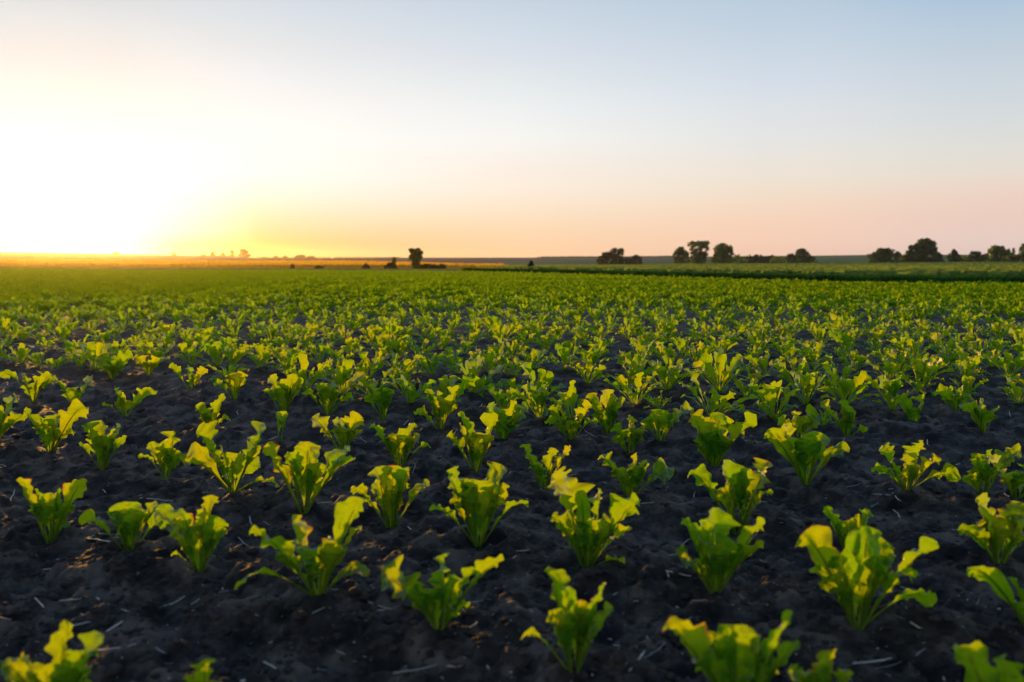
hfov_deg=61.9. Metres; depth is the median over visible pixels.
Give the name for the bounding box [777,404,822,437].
beet plant
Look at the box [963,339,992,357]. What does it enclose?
beet plant
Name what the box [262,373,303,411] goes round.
beet plant
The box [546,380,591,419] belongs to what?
beet plant
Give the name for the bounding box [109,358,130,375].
beet plant
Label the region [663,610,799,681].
beet plant
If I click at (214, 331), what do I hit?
beet plant
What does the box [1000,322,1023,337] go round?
beet plant
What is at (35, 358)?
beet plant
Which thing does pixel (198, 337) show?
beet plant
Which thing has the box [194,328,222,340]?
beet plant
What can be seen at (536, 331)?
beet plant
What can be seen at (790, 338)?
beet plant
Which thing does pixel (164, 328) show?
beet plant
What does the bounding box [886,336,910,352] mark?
beet plant
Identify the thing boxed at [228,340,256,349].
beet plant
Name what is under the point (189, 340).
beet plant
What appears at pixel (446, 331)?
beet plant
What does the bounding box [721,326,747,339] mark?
beet plant
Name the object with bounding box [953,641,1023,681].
beet plant
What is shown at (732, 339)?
beet plant
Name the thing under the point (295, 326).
beet plant
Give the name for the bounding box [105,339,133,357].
beet plant
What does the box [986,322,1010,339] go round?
beet plant
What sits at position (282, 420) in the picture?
beet plant
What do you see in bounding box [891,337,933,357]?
beet plant
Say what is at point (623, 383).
beet plant
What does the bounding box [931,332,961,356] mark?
beet plant
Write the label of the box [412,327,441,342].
beet plant
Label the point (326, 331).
beet plant
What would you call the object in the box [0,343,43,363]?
beet plant
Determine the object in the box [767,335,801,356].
beet plant
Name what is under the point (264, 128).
sky
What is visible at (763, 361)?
beet plant
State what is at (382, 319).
beet plant
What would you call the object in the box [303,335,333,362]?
beet plant
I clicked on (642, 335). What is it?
beet plant
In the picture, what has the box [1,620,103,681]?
beet plant
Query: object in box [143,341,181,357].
beet plant
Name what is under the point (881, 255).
bush
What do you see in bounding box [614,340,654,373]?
beet plant
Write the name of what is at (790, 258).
bush
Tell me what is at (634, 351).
beet plant
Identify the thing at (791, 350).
beet plant
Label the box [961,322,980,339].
beet plant
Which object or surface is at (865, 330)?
beet plant
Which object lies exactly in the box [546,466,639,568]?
beet plant
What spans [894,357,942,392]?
beet plant
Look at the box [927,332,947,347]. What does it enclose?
beet plant
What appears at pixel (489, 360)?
beet plant
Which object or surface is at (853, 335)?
beet plant
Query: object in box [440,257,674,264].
green hill
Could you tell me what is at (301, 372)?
beet plant
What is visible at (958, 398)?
beet plant
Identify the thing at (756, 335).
beet plant
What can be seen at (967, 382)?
beet plant
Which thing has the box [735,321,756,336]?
beet plant
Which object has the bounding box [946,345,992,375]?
beet plant
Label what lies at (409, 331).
beet plant
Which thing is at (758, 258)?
bush
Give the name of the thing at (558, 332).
beet plant
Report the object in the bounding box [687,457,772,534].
beet plant
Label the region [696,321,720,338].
beet plant
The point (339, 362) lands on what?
beet plant
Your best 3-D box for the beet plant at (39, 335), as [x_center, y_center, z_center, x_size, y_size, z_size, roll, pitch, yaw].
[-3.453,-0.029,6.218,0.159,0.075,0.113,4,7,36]
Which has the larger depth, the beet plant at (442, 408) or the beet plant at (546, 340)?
the beet plant at (546, 340)
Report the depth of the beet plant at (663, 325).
6.10 m
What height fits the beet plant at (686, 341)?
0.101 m
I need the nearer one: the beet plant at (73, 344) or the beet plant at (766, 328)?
the beet plant at (73, 344)
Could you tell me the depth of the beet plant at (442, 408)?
3.05 m
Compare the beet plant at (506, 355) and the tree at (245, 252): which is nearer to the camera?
the beet plant at (506, 355)
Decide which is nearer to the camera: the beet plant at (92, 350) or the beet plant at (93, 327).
the beet plant at (92, 350)
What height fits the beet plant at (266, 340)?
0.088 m
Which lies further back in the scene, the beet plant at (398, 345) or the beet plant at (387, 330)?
the beet plant at (387, 330)
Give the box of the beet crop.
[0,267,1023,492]
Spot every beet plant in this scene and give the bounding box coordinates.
[0,317,18,335]
[0,321,29,335]
[0,334,18,346]
[0,339,11,360]
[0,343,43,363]
[0,369,54,402]
[0,393,27,438]
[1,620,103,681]
[10,324,35,340]
[16,477,86,543]
[21,350,53,366]
[22,398,88,450]
[28,332,46,340]
[36,337,54,348]
[40,356,69,368]
[44,323,73,342]
[53,375,93,402]
[55,339,76,351]
[57,346,90,366]
[60,321,80,333]
[63,334,89,355]
[66,341,115,370]
[79,420,126,469]
[79,501,172,550]
[81,322,99,333]
[89,328,117,343]
[94,349,133,379]
[102,386,156,416]
[104,323,124,338]
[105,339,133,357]
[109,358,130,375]
[126,334,141,344]
[128,340,164,359]
[134,330,157,340]
[134,332,158,343]
[134,353,169,375]
[138,431,181,480]
[139,326,159,338]
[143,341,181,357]
[145,330,183,350]
[151,320,182,338]
[154,495,228,572]
[168,362,207,390]
[172,339,208,363]
[176,326,203,337]
[179,332,200,347]
[179,420,278,492]
[182,658,221,681]
[186,336,241,365]
[188,333,213,350]
[193,323,209,333]
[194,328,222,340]
[195,393,230,425]
[201,325,225,336]
[206,364,248,380]
[213,368,247,399]
[219,336,231,350]
[220,343,253,365]
[221,325,244,337]
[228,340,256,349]
[234,496,369,595]
[244,326,263,340]
[248,343,274,367]
[251,321,284,340]
[256,338,275,348]
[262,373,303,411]
[262,441,355,514]
[263,343,287,357]
[268,349,303,372]
[271,330,295,347]
[276,411,287,440]
[277,323,290,335]
[281,323,306,342]
[282,341,306,353]
[283,352,332,391]
[290,324,324,339]
[294,332,322,351]
[301,322,316,334]
[302,371,365,414]
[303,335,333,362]
[311,411,364,448]
[315,342,339,353]
[315,356,353,376]
[317,358,360,394]
[319,324,339,335]
[323,345,353,364]
[325,331,341,345]
[333,327,346,336]
[334,324,353,343]
[336,344,390,379]
[340,337,364,353]
[345,366,394,399]
[351,465,429,528]
[358,326,378,345]
[359,325,380,338]
[364,331,397,355]
[364,383,394,420]
[369,423,430,465]
[371,325,408,342]
[377,316,400,333]
[379,339,413,358]
[381,553,503,630]
[384,351,418,367]
[384,372,435,403]
[385,320,407,339]
[388,352,422,385]
[400,325,416,337]
[405,336,442,359]
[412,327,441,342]
[413,349,452,374]
[414,385,459,430]
[421,375,479,402]
[424,323,441,337]
[429,346,463,366]
[429,462,527,546]
[430,328,450,342]
[435,335,450,349]
[440,329,455,337]
[440,349,481,372]
[445,339,476,354]
[446,411,497,473]
[455,354,502,395]
[457,329,484,344]
[462,320,487,333]
[468,348,507,372]
[477,315,503,331]
[477,345,507,362]
[481,341,503,354]
[484,320,508,340]
[486,383,519,408]
[486,400,528,438]
[491,377,524,392]
[492,322,520,343]
[493,335,532,358]
[493,350,519,367]
[494,355,523,376]
[509,323,529,337]
[510,381,562,416]
[514,330,539,345]
[518,347,550,368]
[520,362,566,397]
[520,444,570,489]
[521,566,613,672]
[522,320,550,336]
[531,326,543,340]
[534,332,558,349]
[542,343,581,369]
[544,399,597,439]
[546,327,568,335]
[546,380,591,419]
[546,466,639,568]
[550,324,568,340]
[561,336,578,351]
[563,324,585,337]
[564,349,615,383]
[569,326,595,344]
[569,344,608,369]
[583,340,612,359]
[584,336,614,353]
[586,389,625,433]
[588,325,613,338]
[598,451,673,497]
[602,337,619,346]
[603,371,663,404]
[610,415,647,456]
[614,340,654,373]
[615,325,637,338]
[615,356,661,390]
[620,317,642,335]
[627,319,646,336]
[629,337,656,359]
[629,344,640,355]
[636,358,697,390]
[637,327,671,347]
[639,332,655,342]
[640,390,671,408]
[640,401,693,440]
[647,346,662,357]
[649,341,677,363]
[653,317,678,339]
[660,354,677,369]
[662,328,685,340]
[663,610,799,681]
[670,337,697,357]
[673,336,696,350]
[676,507,764,593]
[679,368,757,415]
[682,341,714,361]
[682,362,729,377]
[685,328,709,341]
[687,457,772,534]
[688,346,748,391]
[688,409,756,466]
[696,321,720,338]
[696,332,738,354]
[708,322,731,335]
[717,329,743,345]
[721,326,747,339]
[729,377,761,400]
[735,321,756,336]
[737,358,761,371]
[740,367,771,380]
[740,380,799,419]
[744,345,762,357]
[744,349,784,372]
[745,328,778,347]
[745,336,772,351]
[748,323,780,341]
[763,422,849,484]
[766,322,801,340]
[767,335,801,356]
[769,356,827,387]
[777,335,802,346]
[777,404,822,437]
[780,341,805,362]
[781,317,801,336]
[781,368,835,404]
[788,649,853,681]
[795,353,822,372]
[795,525,938,629]
[796,342,831,367]
[798,322,824,332]
[799,340,824,352]
[807,328,830,341]
[808,339,831,346]
[810,326,826,339]
[817,355,859,378]
[817,361,879,404]
[818,368,843,393]
[819,409,835,425]
[820,399,867,437]
[823,322,850,339]
[823,506,873,549]
[827,330,863,351]
[828,312,858,333]
[831,346,852,359]
[837,350,874,369]
[844,332,855,341]
[847,327,865,339]
[859,324,876,333]
[861,327,889,345]
[865,338,893,351]
[865,352,922,379]
[865,374,915,410]
[866,319,894,334]
[868,348,900,359]
[871,440,960,491]
[876,347,915,371]
[882,327,911,339]
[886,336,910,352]
[889,330,920,344]
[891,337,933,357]
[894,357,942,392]
[896,390,925,421]
[903,349,941,369]
[906,325,937,339]
[914,323,930,333]
[916,319,932,333]
[921,355,953,380]
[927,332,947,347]
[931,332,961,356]
[931,383,973,411]
[932,326,951,338]
[934,341,967,366]
[942,326,982,349]
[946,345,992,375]
[949,375,988,393]
[950,355,984,376]
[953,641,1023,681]
[957,492,1023,563]
[959,398,999,432]
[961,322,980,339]
[961,443,1021,494]
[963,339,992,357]
[967,347,1014,366]
[967,566,1023,626]
[978,325,990,334]
[981,351,1023,375]
[984,337,1014,352]
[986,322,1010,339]
[989,454,1023,498]
[998,375,1023,403]
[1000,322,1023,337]
[1000,373,1023,386]
[1002,328,1023,343]
[1003,337,1023,354]
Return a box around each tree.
[239,249,250,257]
[408,247,422,268]
[610,247,623,263]
[672,246,690,263]
[687,240,709,263]
[709,242,737,262]
[793,248,810,262]
[902,238,940,261]
[979,245,1013,261]
[1013,243,1023,261]
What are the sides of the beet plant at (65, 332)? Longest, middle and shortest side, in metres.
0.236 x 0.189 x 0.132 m
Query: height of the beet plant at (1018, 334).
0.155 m
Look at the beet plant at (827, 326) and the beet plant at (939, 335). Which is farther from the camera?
the beet plant at (827, 326)
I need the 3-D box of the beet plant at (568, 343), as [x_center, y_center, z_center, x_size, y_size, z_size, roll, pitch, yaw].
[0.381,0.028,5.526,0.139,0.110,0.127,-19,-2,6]
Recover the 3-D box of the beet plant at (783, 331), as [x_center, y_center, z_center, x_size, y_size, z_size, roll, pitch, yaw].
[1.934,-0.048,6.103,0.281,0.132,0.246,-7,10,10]
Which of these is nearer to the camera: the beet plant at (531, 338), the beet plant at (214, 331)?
the beet plant at (531, 338)
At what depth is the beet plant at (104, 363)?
4.22 m
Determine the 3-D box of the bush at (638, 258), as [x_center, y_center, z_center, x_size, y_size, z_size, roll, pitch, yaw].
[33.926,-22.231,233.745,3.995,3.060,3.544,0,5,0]
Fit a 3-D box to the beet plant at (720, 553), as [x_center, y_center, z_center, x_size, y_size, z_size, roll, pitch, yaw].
[0.366,0.375,1.499,0.160,0.157,0.074,0,5,0]
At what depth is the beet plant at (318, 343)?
5.44 m
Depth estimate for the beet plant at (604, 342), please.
5.42 m
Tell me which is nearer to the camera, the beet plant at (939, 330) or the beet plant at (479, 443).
the beet plant at (479, 443)
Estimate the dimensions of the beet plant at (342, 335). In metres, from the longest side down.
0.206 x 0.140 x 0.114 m
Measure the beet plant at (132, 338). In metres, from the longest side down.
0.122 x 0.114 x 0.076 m
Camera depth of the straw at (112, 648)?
1.28 m
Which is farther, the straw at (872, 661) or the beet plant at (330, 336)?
the beet plant at (330, 336)
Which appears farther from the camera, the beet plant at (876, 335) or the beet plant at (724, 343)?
the beet plant at (876, 335)
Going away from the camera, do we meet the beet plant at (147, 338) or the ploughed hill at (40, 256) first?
the beet plant at (147, 338)
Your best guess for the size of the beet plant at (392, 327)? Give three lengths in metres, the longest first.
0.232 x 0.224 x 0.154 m
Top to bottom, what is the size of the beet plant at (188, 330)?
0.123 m
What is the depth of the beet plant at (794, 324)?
6.50 m
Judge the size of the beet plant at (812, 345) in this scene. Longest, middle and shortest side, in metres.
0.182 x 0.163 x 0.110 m
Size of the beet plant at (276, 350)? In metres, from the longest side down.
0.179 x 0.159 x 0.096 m
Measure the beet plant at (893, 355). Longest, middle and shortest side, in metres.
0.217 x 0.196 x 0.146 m
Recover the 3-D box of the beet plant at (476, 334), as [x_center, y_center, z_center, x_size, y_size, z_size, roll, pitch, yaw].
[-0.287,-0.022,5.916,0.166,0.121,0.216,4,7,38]
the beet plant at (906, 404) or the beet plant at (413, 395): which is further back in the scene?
the beet plant at (413, 395)
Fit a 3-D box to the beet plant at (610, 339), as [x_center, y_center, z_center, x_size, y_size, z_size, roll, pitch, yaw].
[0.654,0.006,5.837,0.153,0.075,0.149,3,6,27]
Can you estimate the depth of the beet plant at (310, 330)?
6.05 m
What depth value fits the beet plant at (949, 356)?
4.84 m
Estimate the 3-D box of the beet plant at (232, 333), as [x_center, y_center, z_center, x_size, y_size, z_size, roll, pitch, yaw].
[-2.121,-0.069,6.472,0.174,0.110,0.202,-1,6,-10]
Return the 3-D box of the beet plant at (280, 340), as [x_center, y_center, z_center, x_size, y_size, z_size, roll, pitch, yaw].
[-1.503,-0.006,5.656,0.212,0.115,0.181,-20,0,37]
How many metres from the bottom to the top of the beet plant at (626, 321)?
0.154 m
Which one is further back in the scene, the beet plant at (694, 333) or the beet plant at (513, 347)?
the beet plant at (694, 333)
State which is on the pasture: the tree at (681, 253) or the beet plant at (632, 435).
the tree at (681, 253)
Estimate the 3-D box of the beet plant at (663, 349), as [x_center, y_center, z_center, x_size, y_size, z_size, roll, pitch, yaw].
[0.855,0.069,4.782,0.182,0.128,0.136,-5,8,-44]
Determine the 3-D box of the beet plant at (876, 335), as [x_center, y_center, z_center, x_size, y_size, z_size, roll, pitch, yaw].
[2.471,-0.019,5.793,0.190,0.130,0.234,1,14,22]
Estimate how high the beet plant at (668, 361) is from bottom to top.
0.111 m
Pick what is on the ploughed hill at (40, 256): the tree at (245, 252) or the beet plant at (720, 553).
the tree at (245, 252)
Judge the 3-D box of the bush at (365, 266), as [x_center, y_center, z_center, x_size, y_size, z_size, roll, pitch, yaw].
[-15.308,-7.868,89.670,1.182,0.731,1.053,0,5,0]
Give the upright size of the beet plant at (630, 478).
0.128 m
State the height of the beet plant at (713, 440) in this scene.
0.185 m
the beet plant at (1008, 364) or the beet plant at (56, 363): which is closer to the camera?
the beet plant at (1008, 364)
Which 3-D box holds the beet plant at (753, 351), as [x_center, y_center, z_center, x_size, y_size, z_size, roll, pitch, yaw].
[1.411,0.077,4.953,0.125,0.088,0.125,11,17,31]
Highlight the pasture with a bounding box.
[0,255,1006,271]
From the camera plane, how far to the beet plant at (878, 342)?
5.43 m
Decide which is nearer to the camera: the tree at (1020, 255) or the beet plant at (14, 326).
the beet plant at (14, 326)
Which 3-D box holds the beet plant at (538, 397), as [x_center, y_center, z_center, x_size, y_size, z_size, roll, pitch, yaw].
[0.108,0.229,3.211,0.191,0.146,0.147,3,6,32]
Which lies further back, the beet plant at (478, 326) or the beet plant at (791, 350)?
the beet plant at (478, 326)
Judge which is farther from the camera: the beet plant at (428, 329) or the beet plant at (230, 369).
the beet plant at (428, 329)
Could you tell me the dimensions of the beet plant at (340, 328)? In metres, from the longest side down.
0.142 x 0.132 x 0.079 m
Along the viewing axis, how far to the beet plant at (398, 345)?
5.11 m
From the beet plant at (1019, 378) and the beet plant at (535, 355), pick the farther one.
the beet plant at (535, 355)
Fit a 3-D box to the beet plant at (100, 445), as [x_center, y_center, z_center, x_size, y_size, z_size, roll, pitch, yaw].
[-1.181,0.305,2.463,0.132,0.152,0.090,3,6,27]
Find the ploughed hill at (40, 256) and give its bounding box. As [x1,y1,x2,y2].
[0,252,545,262]
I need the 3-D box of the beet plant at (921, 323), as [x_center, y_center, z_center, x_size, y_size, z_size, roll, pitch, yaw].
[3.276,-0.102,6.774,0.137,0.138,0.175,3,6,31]
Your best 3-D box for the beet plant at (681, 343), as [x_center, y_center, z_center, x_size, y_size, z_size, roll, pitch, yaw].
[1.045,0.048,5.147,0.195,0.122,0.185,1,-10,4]
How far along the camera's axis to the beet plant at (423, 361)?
4.51 m
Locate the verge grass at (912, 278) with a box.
[461,268,1023,284]
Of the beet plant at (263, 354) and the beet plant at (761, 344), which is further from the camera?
the beet plant at (761, 344)
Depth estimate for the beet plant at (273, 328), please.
6.27 m
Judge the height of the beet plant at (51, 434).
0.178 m
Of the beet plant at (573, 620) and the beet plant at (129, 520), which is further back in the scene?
the beet plant at (129, 520)
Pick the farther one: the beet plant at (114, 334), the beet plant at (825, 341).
the beet plant at (114, 334)
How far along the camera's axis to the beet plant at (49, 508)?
1.84 m
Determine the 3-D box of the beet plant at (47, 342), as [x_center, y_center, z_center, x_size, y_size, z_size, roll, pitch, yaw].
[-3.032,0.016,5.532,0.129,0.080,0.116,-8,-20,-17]
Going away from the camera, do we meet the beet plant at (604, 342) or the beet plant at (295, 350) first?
the beet plant at (295, 350)
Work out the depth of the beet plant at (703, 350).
4.64 m
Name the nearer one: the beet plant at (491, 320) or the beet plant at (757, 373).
the beet plant at (757, 373)
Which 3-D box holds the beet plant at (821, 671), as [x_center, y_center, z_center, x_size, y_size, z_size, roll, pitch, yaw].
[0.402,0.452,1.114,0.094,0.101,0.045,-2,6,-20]
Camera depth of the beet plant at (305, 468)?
2.01 m
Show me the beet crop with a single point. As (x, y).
(23, 291)
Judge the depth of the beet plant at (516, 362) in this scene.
4.24 m
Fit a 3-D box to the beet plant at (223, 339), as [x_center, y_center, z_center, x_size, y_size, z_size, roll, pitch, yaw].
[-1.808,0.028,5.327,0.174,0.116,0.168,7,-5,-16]
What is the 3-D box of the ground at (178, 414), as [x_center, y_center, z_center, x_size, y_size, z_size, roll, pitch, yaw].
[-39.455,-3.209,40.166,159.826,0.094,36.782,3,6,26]
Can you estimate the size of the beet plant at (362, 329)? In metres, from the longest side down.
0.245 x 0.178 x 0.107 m
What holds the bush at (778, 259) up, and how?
on the pasture
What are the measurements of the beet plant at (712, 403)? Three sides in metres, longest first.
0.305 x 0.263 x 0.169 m
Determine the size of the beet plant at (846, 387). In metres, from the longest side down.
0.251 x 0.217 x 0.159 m
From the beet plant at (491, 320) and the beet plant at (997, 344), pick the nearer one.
the beet plant at (997, 344)
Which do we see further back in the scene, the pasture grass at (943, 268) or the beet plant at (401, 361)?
the pasture grass at (943, 268)
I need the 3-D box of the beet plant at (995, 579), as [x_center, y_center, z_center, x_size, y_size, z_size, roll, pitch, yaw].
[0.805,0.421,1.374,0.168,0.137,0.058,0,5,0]
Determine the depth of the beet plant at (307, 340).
5.56 m
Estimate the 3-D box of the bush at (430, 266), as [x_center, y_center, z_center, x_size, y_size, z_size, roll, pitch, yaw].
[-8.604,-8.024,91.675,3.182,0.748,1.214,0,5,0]
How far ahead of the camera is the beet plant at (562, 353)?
4.58 m
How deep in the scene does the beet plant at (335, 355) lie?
4.78 m
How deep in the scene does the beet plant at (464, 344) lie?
5.42 m
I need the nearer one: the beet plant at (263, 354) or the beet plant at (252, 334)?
the beet plant at (263, 354)
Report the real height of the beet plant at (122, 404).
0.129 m
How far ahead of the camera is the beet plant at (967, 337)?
5.53 m
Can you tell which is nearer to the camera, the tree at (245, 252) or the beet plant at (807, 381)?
the beet plant at (807, 381)
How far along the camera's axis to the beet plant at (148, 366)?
4.26 m
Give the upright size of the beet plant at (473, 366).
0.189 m
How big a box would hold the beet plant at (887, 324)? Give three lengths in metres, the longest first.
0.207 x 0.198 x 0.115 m
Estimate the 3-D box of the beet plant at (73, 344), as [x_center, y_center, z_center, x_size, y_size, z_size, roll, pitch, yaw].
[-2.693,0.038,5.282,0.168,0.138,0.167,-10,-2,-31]
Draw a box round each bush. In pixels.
[198,255,239,256]
[294,255,306,258]
[334,257,399,257]
[361,263,371,268]
[384,262,397,268]
[418,263,445,268]
[596,252,617,264]
[618,257,634,263]
[632,254,641,263]
[733,254,750,262]
[746,254,772,262]
[770,255,786,262]
[784,253,796,262]
[806,255,817,262]
[866,248,901,262]
[935,254,945,262]
[946,249,965,261]
[966,251,985,261]
[1002,256,1021,261]
[1011,248,1016,261]
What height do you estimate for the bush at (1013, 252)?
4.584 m
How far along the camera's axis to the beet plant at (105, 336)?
5.86 m
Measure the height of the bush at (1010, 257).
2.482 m
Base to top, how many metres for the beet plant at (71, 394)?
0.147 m
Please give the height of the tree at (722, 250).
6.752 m
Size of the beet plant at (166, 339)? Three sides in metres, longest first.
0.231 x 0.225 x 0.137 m
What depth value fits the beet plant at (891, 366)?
4.19 m
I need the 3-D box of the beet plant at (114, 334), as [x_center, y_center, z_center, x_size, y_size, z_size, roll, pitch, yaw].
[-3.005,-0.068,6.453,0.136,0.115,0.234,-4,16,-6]
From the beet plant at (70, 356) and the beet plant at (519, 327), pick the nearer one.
the beet plant at (70, 356)
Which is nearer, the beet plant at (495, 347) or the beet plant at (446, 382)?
the beet plant at (446, 382)
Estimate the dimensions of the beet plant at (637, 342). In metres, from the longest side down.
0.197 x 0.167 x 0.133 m
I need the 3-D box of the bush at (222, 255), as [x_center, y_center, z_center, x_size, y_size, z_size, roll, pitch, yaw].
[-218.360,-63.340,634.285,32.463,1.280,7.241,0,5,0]
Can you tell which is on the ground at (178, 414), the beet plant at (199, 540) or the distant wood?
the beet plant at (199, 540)
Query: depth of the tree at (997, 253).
255.25 m
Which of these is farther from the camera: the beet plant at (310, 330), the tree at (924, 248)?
the tree at (924, 248)
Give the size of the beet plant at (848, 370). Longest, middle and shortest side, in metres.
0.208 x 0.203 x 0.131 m
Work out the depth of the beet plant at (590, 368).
4.05 m
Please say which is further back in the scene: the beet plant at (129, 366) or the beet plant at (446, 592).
the beet plant at (129, 366)
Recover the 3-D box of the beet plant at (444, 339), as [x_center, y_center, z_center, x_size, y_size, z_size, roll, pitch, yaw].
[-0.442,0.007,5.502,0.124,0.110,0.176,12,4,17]
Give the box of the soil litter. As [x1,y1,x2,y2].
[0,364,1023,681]
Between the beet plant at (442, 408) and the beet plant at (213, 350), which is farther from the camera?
the beet plant at (213, 350)
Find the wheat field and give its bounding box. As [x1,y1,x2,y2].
[0,266,462,268]
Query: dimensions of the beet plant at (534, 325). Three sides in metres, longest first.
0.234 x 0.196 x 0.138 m
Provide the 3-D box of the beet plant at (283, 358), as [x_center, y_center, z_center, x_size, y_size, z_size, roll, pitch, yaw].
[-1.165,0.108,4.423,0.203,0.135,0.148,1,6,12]
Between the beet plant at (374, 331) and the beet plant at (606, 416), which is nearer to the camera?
the beet plant at (606, 416)
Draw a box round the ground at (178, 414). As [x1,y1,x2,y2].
[0,272,1023,681]
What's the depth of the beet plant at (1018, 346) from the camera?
5.04 m
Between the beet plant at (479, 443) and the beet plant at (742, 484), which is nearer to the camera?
the beet plant at (742, 484)
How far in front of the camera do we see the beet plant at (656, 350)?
5.21 m
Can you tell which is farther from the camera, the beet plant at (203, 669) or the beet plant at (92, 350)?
the beet plant at (92, 350)
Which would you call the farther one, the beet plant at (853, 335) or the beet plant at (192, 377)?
the beet plant at (853, 335)
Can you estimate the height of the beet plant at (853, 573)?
0.186 m
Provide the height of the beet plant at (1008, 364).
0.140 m
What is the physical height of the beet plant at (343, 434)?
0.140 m
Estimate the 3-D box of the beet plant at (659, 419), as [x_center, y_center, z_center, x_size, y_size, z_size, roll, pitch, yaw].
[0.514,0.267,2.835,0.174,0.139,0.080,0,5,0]
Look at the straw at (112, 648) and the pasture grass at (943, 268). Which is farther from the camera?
the pasture grass at (943, 268)
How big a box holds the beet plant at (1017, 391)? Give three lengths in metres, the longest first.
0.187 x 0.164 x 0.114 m
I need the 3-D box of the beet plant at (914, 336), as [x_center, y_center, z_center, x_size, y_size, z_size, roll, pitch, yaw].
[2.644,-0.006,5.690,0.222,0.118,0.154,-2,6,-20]
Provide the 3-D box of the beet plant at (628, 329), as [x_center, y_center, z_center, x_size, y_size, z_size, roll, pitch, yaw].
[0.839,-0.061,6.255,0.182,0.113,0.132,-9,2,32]
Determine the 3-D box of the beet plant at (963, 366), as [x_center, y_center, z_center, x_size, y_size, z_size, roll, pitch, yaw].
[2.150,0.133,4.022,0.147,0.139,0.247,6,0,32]
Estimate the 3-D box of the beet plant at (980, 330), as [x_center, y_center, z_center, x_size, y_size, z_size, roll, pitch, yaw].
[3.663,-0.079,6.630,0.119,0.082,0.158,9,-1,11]
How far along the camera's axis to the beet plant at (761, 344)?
5.35 m
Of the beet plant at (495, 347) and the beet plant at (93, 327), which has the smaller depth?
the beet plant at (495, 347)
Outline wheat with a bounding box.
[0,259,506,267]
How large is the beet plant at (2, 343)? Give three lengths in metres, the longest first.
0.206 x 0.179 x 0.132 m
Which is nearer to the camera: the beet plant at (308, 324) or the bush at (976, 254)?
the beet plant at (308, 324)
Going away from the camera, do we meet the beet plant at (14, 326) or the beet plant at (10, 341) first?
the beet plant at (10, 341)
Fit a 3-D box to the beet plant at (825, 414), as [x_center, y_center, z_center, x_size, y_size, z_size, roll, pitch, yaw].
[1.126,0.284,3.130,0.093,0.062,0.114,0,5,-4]
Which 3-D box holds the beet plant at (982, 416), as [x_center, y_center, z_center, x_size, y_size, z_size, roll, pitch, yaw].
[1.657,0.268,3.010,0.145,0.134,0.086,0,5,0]
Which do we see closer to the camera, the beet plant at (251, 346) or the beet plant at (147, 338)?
the beet plant at (251, 346)
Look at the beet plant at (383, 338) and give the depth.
5.19 m
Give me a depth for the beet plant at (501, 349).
4.88 m
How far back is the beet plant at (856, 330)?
6.29 m
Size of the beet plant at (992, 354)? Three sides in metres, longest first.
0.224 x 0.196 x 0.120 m
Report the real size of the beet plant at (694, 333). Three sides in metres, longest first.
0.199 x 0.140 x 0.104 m
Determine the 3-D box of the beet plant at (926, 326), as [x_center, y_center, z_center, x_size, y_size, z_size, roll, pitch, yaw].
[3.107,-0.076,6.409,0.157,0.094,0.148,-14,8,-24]
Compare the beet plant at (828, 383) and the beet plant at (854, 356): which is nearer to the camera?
the beet plant at (828, 383)
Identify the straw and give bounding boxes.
[98,644,134,650]
[394,665,434,672]
[852,657,891,663]
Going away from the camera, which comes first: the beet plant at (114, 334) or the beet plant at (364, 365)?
the beet plant at (364, 365)
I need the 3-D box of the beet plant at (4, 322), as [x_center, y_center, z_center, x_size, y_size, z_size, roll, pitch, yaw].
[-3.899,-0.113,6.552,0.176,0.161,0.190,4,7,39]
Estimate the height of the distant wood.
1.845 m
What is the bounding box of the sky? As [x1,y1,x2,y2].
[0,0,1023,257]
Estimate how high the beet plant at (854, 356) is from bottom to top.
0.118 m
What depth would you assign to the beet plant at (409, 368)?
4.05 m
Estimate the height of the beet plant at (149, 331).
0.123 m
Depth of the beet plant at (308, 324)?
6.72 m
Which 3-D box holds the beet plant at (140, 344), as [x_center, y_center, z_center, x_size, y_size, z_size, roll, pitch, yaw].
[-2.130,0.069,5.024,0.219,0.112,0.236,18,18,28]
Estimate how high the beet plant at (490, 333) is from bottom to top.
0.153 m
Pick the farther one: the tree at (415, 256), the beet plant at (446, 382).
the tree at (415, 256)
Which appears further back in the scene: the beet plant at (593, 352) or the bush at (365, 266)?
the bush at (365, 266)
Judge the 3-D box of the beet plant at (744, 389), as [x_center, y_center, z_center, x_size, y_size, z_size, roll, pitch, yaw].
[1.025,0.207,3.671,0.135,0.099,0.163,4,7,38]
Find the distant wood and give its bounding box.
[537,256,671,257]
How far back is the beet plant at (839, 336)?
5.47 m
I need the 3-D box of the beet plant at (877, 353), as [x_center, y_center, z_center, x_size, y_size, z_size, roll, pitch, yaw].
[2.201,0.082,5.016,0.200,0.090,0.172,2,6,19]
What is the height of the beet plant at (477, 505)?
0.180 m
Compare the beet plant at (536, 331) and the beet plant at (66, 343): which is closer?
the beet plant at (66, 343)
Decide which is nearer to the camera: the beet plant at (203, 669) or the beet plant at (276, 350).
the beet plant at (203, 669)
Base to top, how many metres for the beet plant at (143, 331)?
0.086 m
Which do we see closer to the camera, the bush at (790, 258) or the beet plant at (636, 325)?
the beet plant at (636, 325)
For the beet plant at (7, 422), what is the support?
on the ground at (178, 414)
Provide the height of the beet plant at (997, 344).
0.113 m
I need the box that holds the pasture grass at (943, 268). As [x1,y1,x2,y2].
[484,261,1023,275]
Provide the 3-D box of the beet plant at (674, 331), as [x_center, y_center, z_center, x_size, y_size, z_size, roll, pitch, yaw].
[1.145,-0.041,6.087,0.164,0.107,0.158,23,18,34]
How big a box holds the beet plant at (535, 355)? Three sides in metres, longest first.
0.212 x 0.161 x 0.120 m
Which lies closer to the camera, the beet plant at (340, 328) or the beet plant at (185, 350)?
the beet plant at (185, 350)

